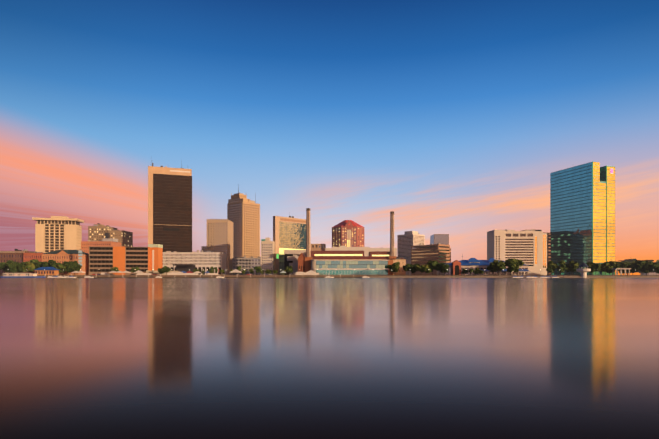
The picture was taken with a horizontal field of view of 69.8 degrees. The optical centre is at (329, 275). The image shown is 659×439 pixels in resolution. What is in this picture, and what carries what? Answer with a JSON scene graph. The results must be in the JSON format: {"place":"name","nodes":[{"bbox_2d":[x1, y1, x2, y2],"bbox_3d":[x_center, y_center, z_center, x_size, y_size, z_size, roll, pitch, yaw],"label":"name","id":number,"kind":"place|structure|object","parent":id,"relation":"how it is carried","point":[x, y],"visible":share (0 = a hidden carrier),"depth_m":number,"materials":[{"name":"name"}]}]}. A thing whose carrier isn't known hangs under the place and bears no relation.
{"place":"outdoors","nodes":[
{"label":"outdoors","id":0,"kind":"place"},
{"bbox_2d":[88,223,132,246],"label":"brown brick block","id":1,"kind":"structure","parent":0,"point":[101,231],"depth_m":577.75,"materials":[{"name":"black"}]},
{"bbox_2d":[89,246,149,274],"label":"building","id":2,"kind":"structure","parent":0,"point":[103,259],"depth_m":469.98,"materials":[{"name":"orange brick"}]},
{"bbox_2d":[148,244,162,270],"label":"building","id":3,"kind":"structure","parent":0,"point":[156,256],"depth_m":479.32,"materials":[{"name":"orange brick"}]},
{"bbox_2d":[148,163,191,251],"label":"tower on the maumee","id":4,"kind":"structure","parent":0,"point":[169,209],"depth_m":551.95,"materials":[{"name":"glass"}]},
{"bbox_2d":[163,252,225,274],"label":"building","id":5,"kind":"structure","parent":0,"point":[203,260],"depth_m":525.08,"materials":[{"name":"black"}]},
{"bbox_2d":[166,250,213,251],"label":"building roof","id":6,"kind":"structure","parent":5,"relation":"on","point":[194,251],"depth_m":533.90,"materials":[{"name":"concrete"}]},
{"bbox_2d":[227,184,259,257],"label":"skyscraper","id":7,"kind":"structure","parent":0,"point":[243,213],"depth_m":652.36,"materials":[{"name":"concrete"}]},
{"bbox_2d":[232,258,260,274],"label":"building","id":8,"kind":"structure","parent":0,"point":[247,264],"depth_m":614.17,"materials":[{"name":"grey concrete"}]},
{"bbox_2d":[273,216,305,274],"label":"building","id":9,"kind":"structure","parent":0,"point":[289,232],"depth_m":512.29,"materials":[{"name":"concrete"}]},
{"bbox_2d":[284,250,305,274],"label":"building","id":10,"kind":"structure","parent":0,"point":[291,257],"depth_m":478.80,"materials":[{"name":"black"}]},
{"bbox_2d":[298,252,311,272],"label":"building","id":11,"kind":"structure","parent":0,"point":[304,263],"depth_m":447.44,"materials":[{"name":"red"}]},
{"bbox_2d":[306,208,310,256],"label":"smokestack","id":12,"kind":"object","parent":11,"relation":"on","point":[308,248],"visible":0.96,"depth_m":448.34,"materials":[{"name":"concrete"}]},
{"bbox_2d":[311,244,325,250],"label":"tan block","id":13,"kind":"structure","parent":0,"point":[318,247],"depth_m":640.36,"materials":[{"name":"concrete"}]},
{"bbox_2d":[0,278,658,438],"bbox_3d":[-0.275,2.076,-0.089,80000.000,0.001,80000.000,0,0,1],"label":"river water","id":14,"kind":"structure","parent":0,"point":[329,358],"depth_m":11.77,"materials":[{"name":"grey liquid"}]},
{"bbox_2d":[1,272,45,277],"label":"excursion boat","id":15,"kind":"object","parent":14,"relation":"on","point":[20,275],"visible":1,"depth_m":396.63,"materials":[{"name":"white"}]},
{"bbox_2d":[576,261,590,277],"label":"lookout pavilion","id":16,"kind":"structure","parent":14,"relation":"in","point":[583,273],"depth_m":395.83,"materials":[{"name":"white paint"}]},
{"bbox_2d":[0,274,658,277],"bbox_3d":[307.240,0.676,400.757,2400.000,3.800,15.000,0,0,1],"label":"riverbank","id":17,"kind":"structure","parent":0,"point":[493,276],"depth_m":400.21,"materials":[{"name":"concrete"}]},
{"bbox_2d":[34,267,58,274],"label":"pavilion","id":18,"kind":"structure","parent":17,"relation":"on","point":[47,271],"depth_m":420.00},
{"bbox_2d":[0,275,361,277],"bbox_3d":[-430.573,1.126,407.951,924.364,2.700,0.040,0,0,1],"label":"seawall","id":19,"kind":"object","parent":17,"relation":"attached to","point":[215,277],"visible":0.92,"depth_m":401.69,"materials":[{"name":"concrete"}]},
{"bbox_2d":[167,273,197,274],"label":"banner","id":20,"kind":"object","parent":17,"relation":"on","point":[182,273],"visible":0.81,"depth_m":405.83,"materials":[{"name":"white fabric"}]},
{"bbox_2d":[230,269,241,272],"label":"white tent","id":21,"kind":"object","parent":17,"relation":"on","point":[235,271],"visible":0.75,"depth_m":407.27,"materials":[{"name":"fabric"}]},
{"bbox_2d":[295,273,318,274],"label":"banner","id":22,"kind":"object","parent":17,"relation":"on","point":[306,273],"visible":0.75,"depth_m":403.83,"materials":[{"name":"white fabric"}]},
{"bbox_2d":[0,0,658,274],"label":"sky","id":23,"kind":"structure","parent":0,"point":[455,118],"materials":[{"name":"blue"}]},
{"bbox_2d":[332,220,363,246],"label":"building","id":24,"kind":"structure","parent":0,"point":[348,233],"depth_m":620.77,"materials":[{"name":"red brick"}]},
{"bbox_2d":[311,259,392,274],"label":"glass pavilion","id":25,"kind":"structure","parent":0,"point":[350,267],"depth_m":439.51,"materials":[{"name":"teal glass"}]},
{"bbox_2d":[311,251,402,259],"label":"building","id":26,"kind":"structure","parent":0,"point":[348,255],"depth_m":470.02,"materials":[{"name":"brown"}]},
{"bbox_2d":[389,211,395,258],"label":"smokestack","id":27,"kind":"object","parent":26,"relation":"on","point":[391,256],"visible":1,"depth_m":466.81,"materials":[{"name":"concrete"}]},
{"bbox_2d":[325,246,396,255],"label":"building","id":28,"kind":"structure","parent":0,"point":[366,250],"depth_m":529.39,"materials":[{"name":"beige concrete"}]},
{"bbox_2d":[393,259,405,274],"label":"building","id":29,"kind":"structure","parent":0,"point":[402,262],"depth_m":450.72,"materials":[{"name":"beige concrete"}]},
{"bbox_2d":[397,231,424,274],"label":"white office tower","id":30,"kind":"structure","parent":0,"point":[407,240],"depth_m":606.71,"materials":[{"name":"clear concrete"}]},
{"bbox_2d":[411,244,450,274],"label":"office building","id":31,"kind":"structure","parent":0,"point":[425,254],"depth_m":549.49,"materials":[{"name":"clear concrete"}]},
{"bbox_2d":[487,230,542,274],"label":"riverside hotel","id":32,"kind":"structure","parent":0,"point":[525,247],"depth_m":466.40,"materials":[{"name":"white concrete"}]},
{"bbox_2d":[522,230,550,274],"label":"dark office block","id":33,"kind":"structure","parent":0,"point":[548,247],"depth_m":551.26,"materials":[{"name":"beige concrete"}]},
{"bbox_2d":[543,233,546,274],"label":"building","id":34,"kind":"structure","parent":0,"point":[544,253],"depth_m":489.84,"materials":[{"name":"beige concrete"}]},
{"bbox_2d":[550,162,614,274],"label":"skyscraper","id":35,"kind":"structure","parent":0,"point":[582,212],"depth_m":527.12,"materials":[{"name":"teal glass"}]},
{"label":"ground","id":36,"kind":"structure","parent":0,"visible":0},
{"bbox_2d":[0,260,13,272],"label":"tree","id":37,"kind":"object","parent":36,"relation":"on","point":[3,266],"visible":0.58,"depth_m":431.81,"materials":[{"name":"green plant"}]},
{"bbox_2d":[6,262,21,272],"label":"tree","id":38,"kind":"object","parent":36,"relation":"on","point":[11,267],"visible":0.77,"depth_m":427.07,"materials":[{"name":"green plant"}]},
{"bbox_2d":[12,261,28,271],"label":"tree","id":39,"kind":"object","parent":36,"relation":"on","point":[19,265],"visible":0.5,"depth_m":428.51,"materials":[{"name":"green plant"}]},
{"bbox_2d":[22,262,35,272],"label":"tree","id":40,"kind":"object","parent":36,"relation":"on","point":[29,266],"visible":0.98,"depth_m":426.87,"materials":[{"name":"green plant"}]},
{"bbox_2d":[27,259,40,272],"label":"tree","id":41,"kind":"object","parent":36,"relation":"on","point":[32,261],"visible":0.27,"depth_m":436.00,"materials":[{"name":"green plant"}]},
{"bbox_2d":[0,250,88,274],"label":"building","id":42,"kind":"structure","parent":36,"relation":"on","point":[60,256],"depth_m":457.78,"materials":[{"name":"red"}]},
{"bbox_2d":[40,260,55,266],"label":"tree","id":43,"kind":"object","parent":36,"relation":"on","point":[45,264],"visible":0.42,"depth_m":433.73,"materials":[{"name":"green plant"}]},
{"bbox_2d":[50,261,60,267],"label":"tree","id":44,"kind":"object","parent":36,"relation":"on","point":[54,264],"visible":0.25,"depth_m":434.15,"materials":[{"name":"green plant"}]},
{"bbox_2d":[32,216,83,252],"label":"riverfront apartments","id":45,"kind":"structure","parent":36,"relation":"on","point":[53,233],"depth_m":522.72,"materials":[{"name":"beige concrete"}]},
{"bbox_2d":[55,264,67,272],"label":"tree","id":46,"kind":"object","parent":36,"relation":"on","point":[61,268],"visible":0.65,"depth_m":429.14,"materials":[{"name":"green plant"}]},
{"bbox_2d":[62,261,73,274],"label":"tree","id":47,"kind":"object","parent":36,"relation":"on","point":[69,265],"visible":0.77,"depth_m":431.95,"materials":[{"name":"green plant"}]},
{"bbox_2d":[71,261,81,274],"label":"tree","id":48,"kind":"object","parent":36,"relation":"on","point":[77,267],"visible":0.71,"depth_m":435.62,"materials":[{"name":"green plant"}]},
{"bbox_2d":[78,250,83,274],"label":"lattice sign tower","id":49,"kind":"structure","parent":36,"relation":"on","point":[80,258],"depth_m":445.25,"materials":[{"name":"grey metal"}]},
{"bbox_2d":[81,238,120,253],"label":"red brick building","id":50,"kind":"structure","parent":36,"relation":"on","point":[109,242],"depth_m":540.20,"materials":[{"name":"red brick"}]},
{"bbox_2d":[110,267,118,274],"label":"tree","id":51,"kind":"object","parent":36,"relation":"on","point":[114,269],"visible":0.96,"depth_m":440.51,"materials":[{"name":"green plant"}]},
{"bbox_2d":[109,271,130,272],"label":"long white tent","id":52,"kind":"object","parent":36,"relation":"on","point":[119,272],"visible":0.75,"depth_m":417.59,"materials":[{"name":"fabric"}]},
{"bbox_2d":[131,267,139,272],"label":"tree","id":53,"kind":"object","parent":36,"relation":"on","point":[135,269],"visible":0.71,"depth_m":440.82,"materials":[{"name":"green plant"}]},
{"bbox_2d":[157,267,164,273],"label":"tree","id":54,"kind":"object","parent":36,"relation":"on","point":[160,270],"visible":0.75,"depth_m":429.75,"materials":[{"name":"green plant"}]},
{"bbox_2d":[146,270,178,274],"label":"terraced lawn","id":55,"kind":"structure","parent":36,"relation":"on","point":[152,272],"depth_m":440.57,"materials":[{"name":"stone"}]},
{"bbox_2d":[162,266,170,274],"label":"tree","id":56,"kind":"object","parent":36,"relation":"on","point":[165,269],"visible":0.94,"depth_m":430.79,"materials":[{"name":"green plant"}]},
{"bbox_2d":[173,264,194,272],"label":"stage canopy","id":57,"kind":"object","parent":36,"relation":"on","point":[183,267],"visible":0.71,"depth_m":511.81,"materials":[{"name":"grey"}]},
{"bbox_2d":[209,266,217,272],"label":"tree","id":58,"kind":"object","parent":36,"relation":"on","point":[212,268],"visible":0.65,"depth_m":444.19,"materials":[{"name":"green plant"}]},
{"bbox_2d":[207,219,232,274],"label":"building","id":59,"kind":"structure","parent":36,"relation":"on","point":[219,235],"depth_m":610.84,"materials":[{"name":"concrete"}]},
{"bbox_2d":[253,266,261,274],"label":"tree","id":60,"kind":"object","parent":36,"relation":"on","point":[257,268],"visible":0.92,"depth_m":443.41,"materials":[{"name":"green plant"}]},
{"bbox_2d":[261,238,274,274],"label":"building","id":61,"kind":"structure","parent":36,"relation":"on","point":[267,253],"depth_m":491.29,"materials":[{"name":"concrete"}]},
{"bbox_2d":[285,266,292,273],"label":"tree","id":62,"kind":"object","parent":36,"relation":"on","point":[288,269],"visible":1,"depth_m":447.42,"materials":[{"name":"green plant"}]},
{"bbox_2d":[387,262,399,274],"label":"tree","id":63,"kind":"object","parent":36,"relation":"on","point":[393,267],"visible":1,"depth_m":415.83,"materials":[{"name":"green plant"}]},
{"bbox_2d":[403,264,410,271],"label":"tree","id":64,"kind":"object","parent":36,"relation":"on","point":[406,267],"visible":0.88,"depth_m":422.23,"materials":[{"name":"green plant"}]},
{"bbox_2d":[410,263,419,272],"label":"tree","id":65,"kind":"object","parent":36,"relation":"on","point":[413,269],"visible":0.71,"depth_m":421.32,"materials":[{"name":"green plant"}]},
{"bbox_2d":[416,265,423,271],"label":"tree","id":66,"kind":"object","parent":36,"relation":"on","point":[419,268],"visible":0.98,"depth_m":416.34,"materials":[{"name":"green plant"}]},
{"bbox_2d":[420,264,430,272],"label":"tree","id":67,"kind":"object","parent":36,"relation":"on","point":[426,268],"visible":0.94,"depth_m":414.73,"materials":[{"name":"green plant"}]},
{"bbox_2d":[427,260,437,274],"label":"tree","id":68,"kind":"object","parent":36,"relation":"on","point":[433,264],"visible":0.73,"depth_m":428.90,"materials":[{"name":"green plant"}]},
{"bbox_2d":[435,263,441,274],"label":"tree","id":69,"kind":"object","parent":36,"relation":"on","point":[438,266],"visible":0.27,"depth_m":428.47,"materials":[{"name":"green plant"}]},
{"bbox_2d":[430,234,448,244],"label":"building","id":70,"kind":"structure","parent":36,"relation":"on","point":[439,238],"depth_m":716.82,"materials":[{"name":"grey concrete"}]},
{"bbox_2d":[437,263,448,272],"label":"tree","id":71,"kind":"object","parent":36,"relation":"on","point":[443,268],"visible":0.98,"depth_m":425.06,"materials":[{"name":"green plant"}]},
{"bbox_2d":[437,258,530,274],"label":"building","id":72,"kind":"structure","parent":36,"relation":"on","point":[455,267],"depth_m":434.96,"materials":[{"name":"blue glass"}]},
{"bbox_2d":[487,264,495,274],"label":"tree","id":73,"kind":"object","parent":36,"relation":"on","point":[490,268],"visible":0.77,"depth_m":417.38,"materials":[{"name":"green plant"}]},
{"bbox_2d":[490,260,505,274],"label":"tree","id":74,"kind":"object","parent":36,"relation":"on","point":[498,265],"visible":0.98,"depth_m":412.91,"materials":[{"name":"green plant"}]},
{"bbox_2d":[505,259,518,274],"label":"tree","id":75,"kind":"object","parent":36,"relation":"on","point":[512,264],"visible":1,"depth_m":412.04,"materials":[{"name":"green plant"}]},
{"bbox_2d":[514,259,523,274],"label":"tree","id":76,"kind":"object","parent":36,"relation":"on","point":[521,263],"visible":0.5,"depth_m":417.49,"materials":[{"name":"green plant"}]},
{"bbox_2d":[546,261,556,272],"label":"tree","id":77,"kind":"object","parent":36,"relation":"on","point":[551,266],"visible":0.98,"depth_m":431.31,"materials":[{"name":"green plant"}]},
{"bbox_2d":[555,261,566,274],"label":"tree","id":78,"kind":"object","parent":36,"relation":"on","point":[562,268],"visible":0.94,"depth_m":431.84,"materials":[{"name":"green plant"}]},
{"bbox_2d":[565,261,578,271],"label":"tree","id":79,"kind":"object","parent":36,"relation":"on","point":[575,265],"visible":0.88,"depth_m":434.93,"materials":[{"name":"green plant"}]},
{"bbox_2d":[586,262,600,272],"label":"tree","id":80,"kind":"object","parent":36,"relation":"on","point":[593,267],"visible":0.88,"depth_m":429.30,"materials":[{"name":"green plant"}]},
{"bbox_2d":[600,262,612,274],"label":"tree","id":81,"kind":"object","parent":36,"relation":"on","point":[603,267],"visible":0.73,"depth_m":437.45,"materials":[{"name":"green plant"}]},
{"bbox_2d":[605,265,612,272],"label":"tree","id":82,"kind":"object","parent":36,"relation":"on","point":[609,269],"visible":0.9,"depth_m":416.61,"materials":[{"name":"green plant"}]},
{"bbox_2d":[609,261,619,274],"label":"tree","id":83,"kind":"object","parent":36,"relation":"on","point":[614,264],"visible":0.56,"depth_m":436.99,"materials":[{"name":"green plant"}]},
{"bbox_2d":[611,268,630,274],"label":"flat roof shelter","id":84,"kind":"object","parent":36,"relation":"on","point":[620,270],"visible":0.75,"depth_m":408.05,"materials":[{"name":"concrete"}]},
{"bbox_2d":[619,263,628,272],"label":"tree","id":85,"kind":"object","parent":36,"relation":"on","point":[623,265],"visible":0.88,"depth_m":444.97,"materials":[{"name":"green plant"}]},
{"bbox_2d":[626,261,641,274],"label":"tree","id":86,"kind":"object","parent":36,"relation":"on","point":[634,266],"visible":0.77,"depth_m":443.65,"materials":[{"name":"green plant"}]},
{"bbox_2d":[617,259,658,274],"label":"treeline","id":87,"kind":"object","parent":36,"relation":"on","point":[632,260],"visible":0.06,"depth_m":693.33,"materials":[{"name":"green plant"}]},
{"bbox_2d":[637,260,647,274],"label":"tree","id":88,"kind":"object","parent":36,"relation":"on","point":[642,263],"visible":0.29,"depth_m":440.68,"materials":[{"name":"green plant"}]},
{"bbox_2d":[639,260,658,274],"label":"tree","id":89,"kind":"object","parent":36,"relation":"on","point":[648,267],"visible":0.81,"depth_m":438.92,"materials":[{"name":"green plant"}]}
]}

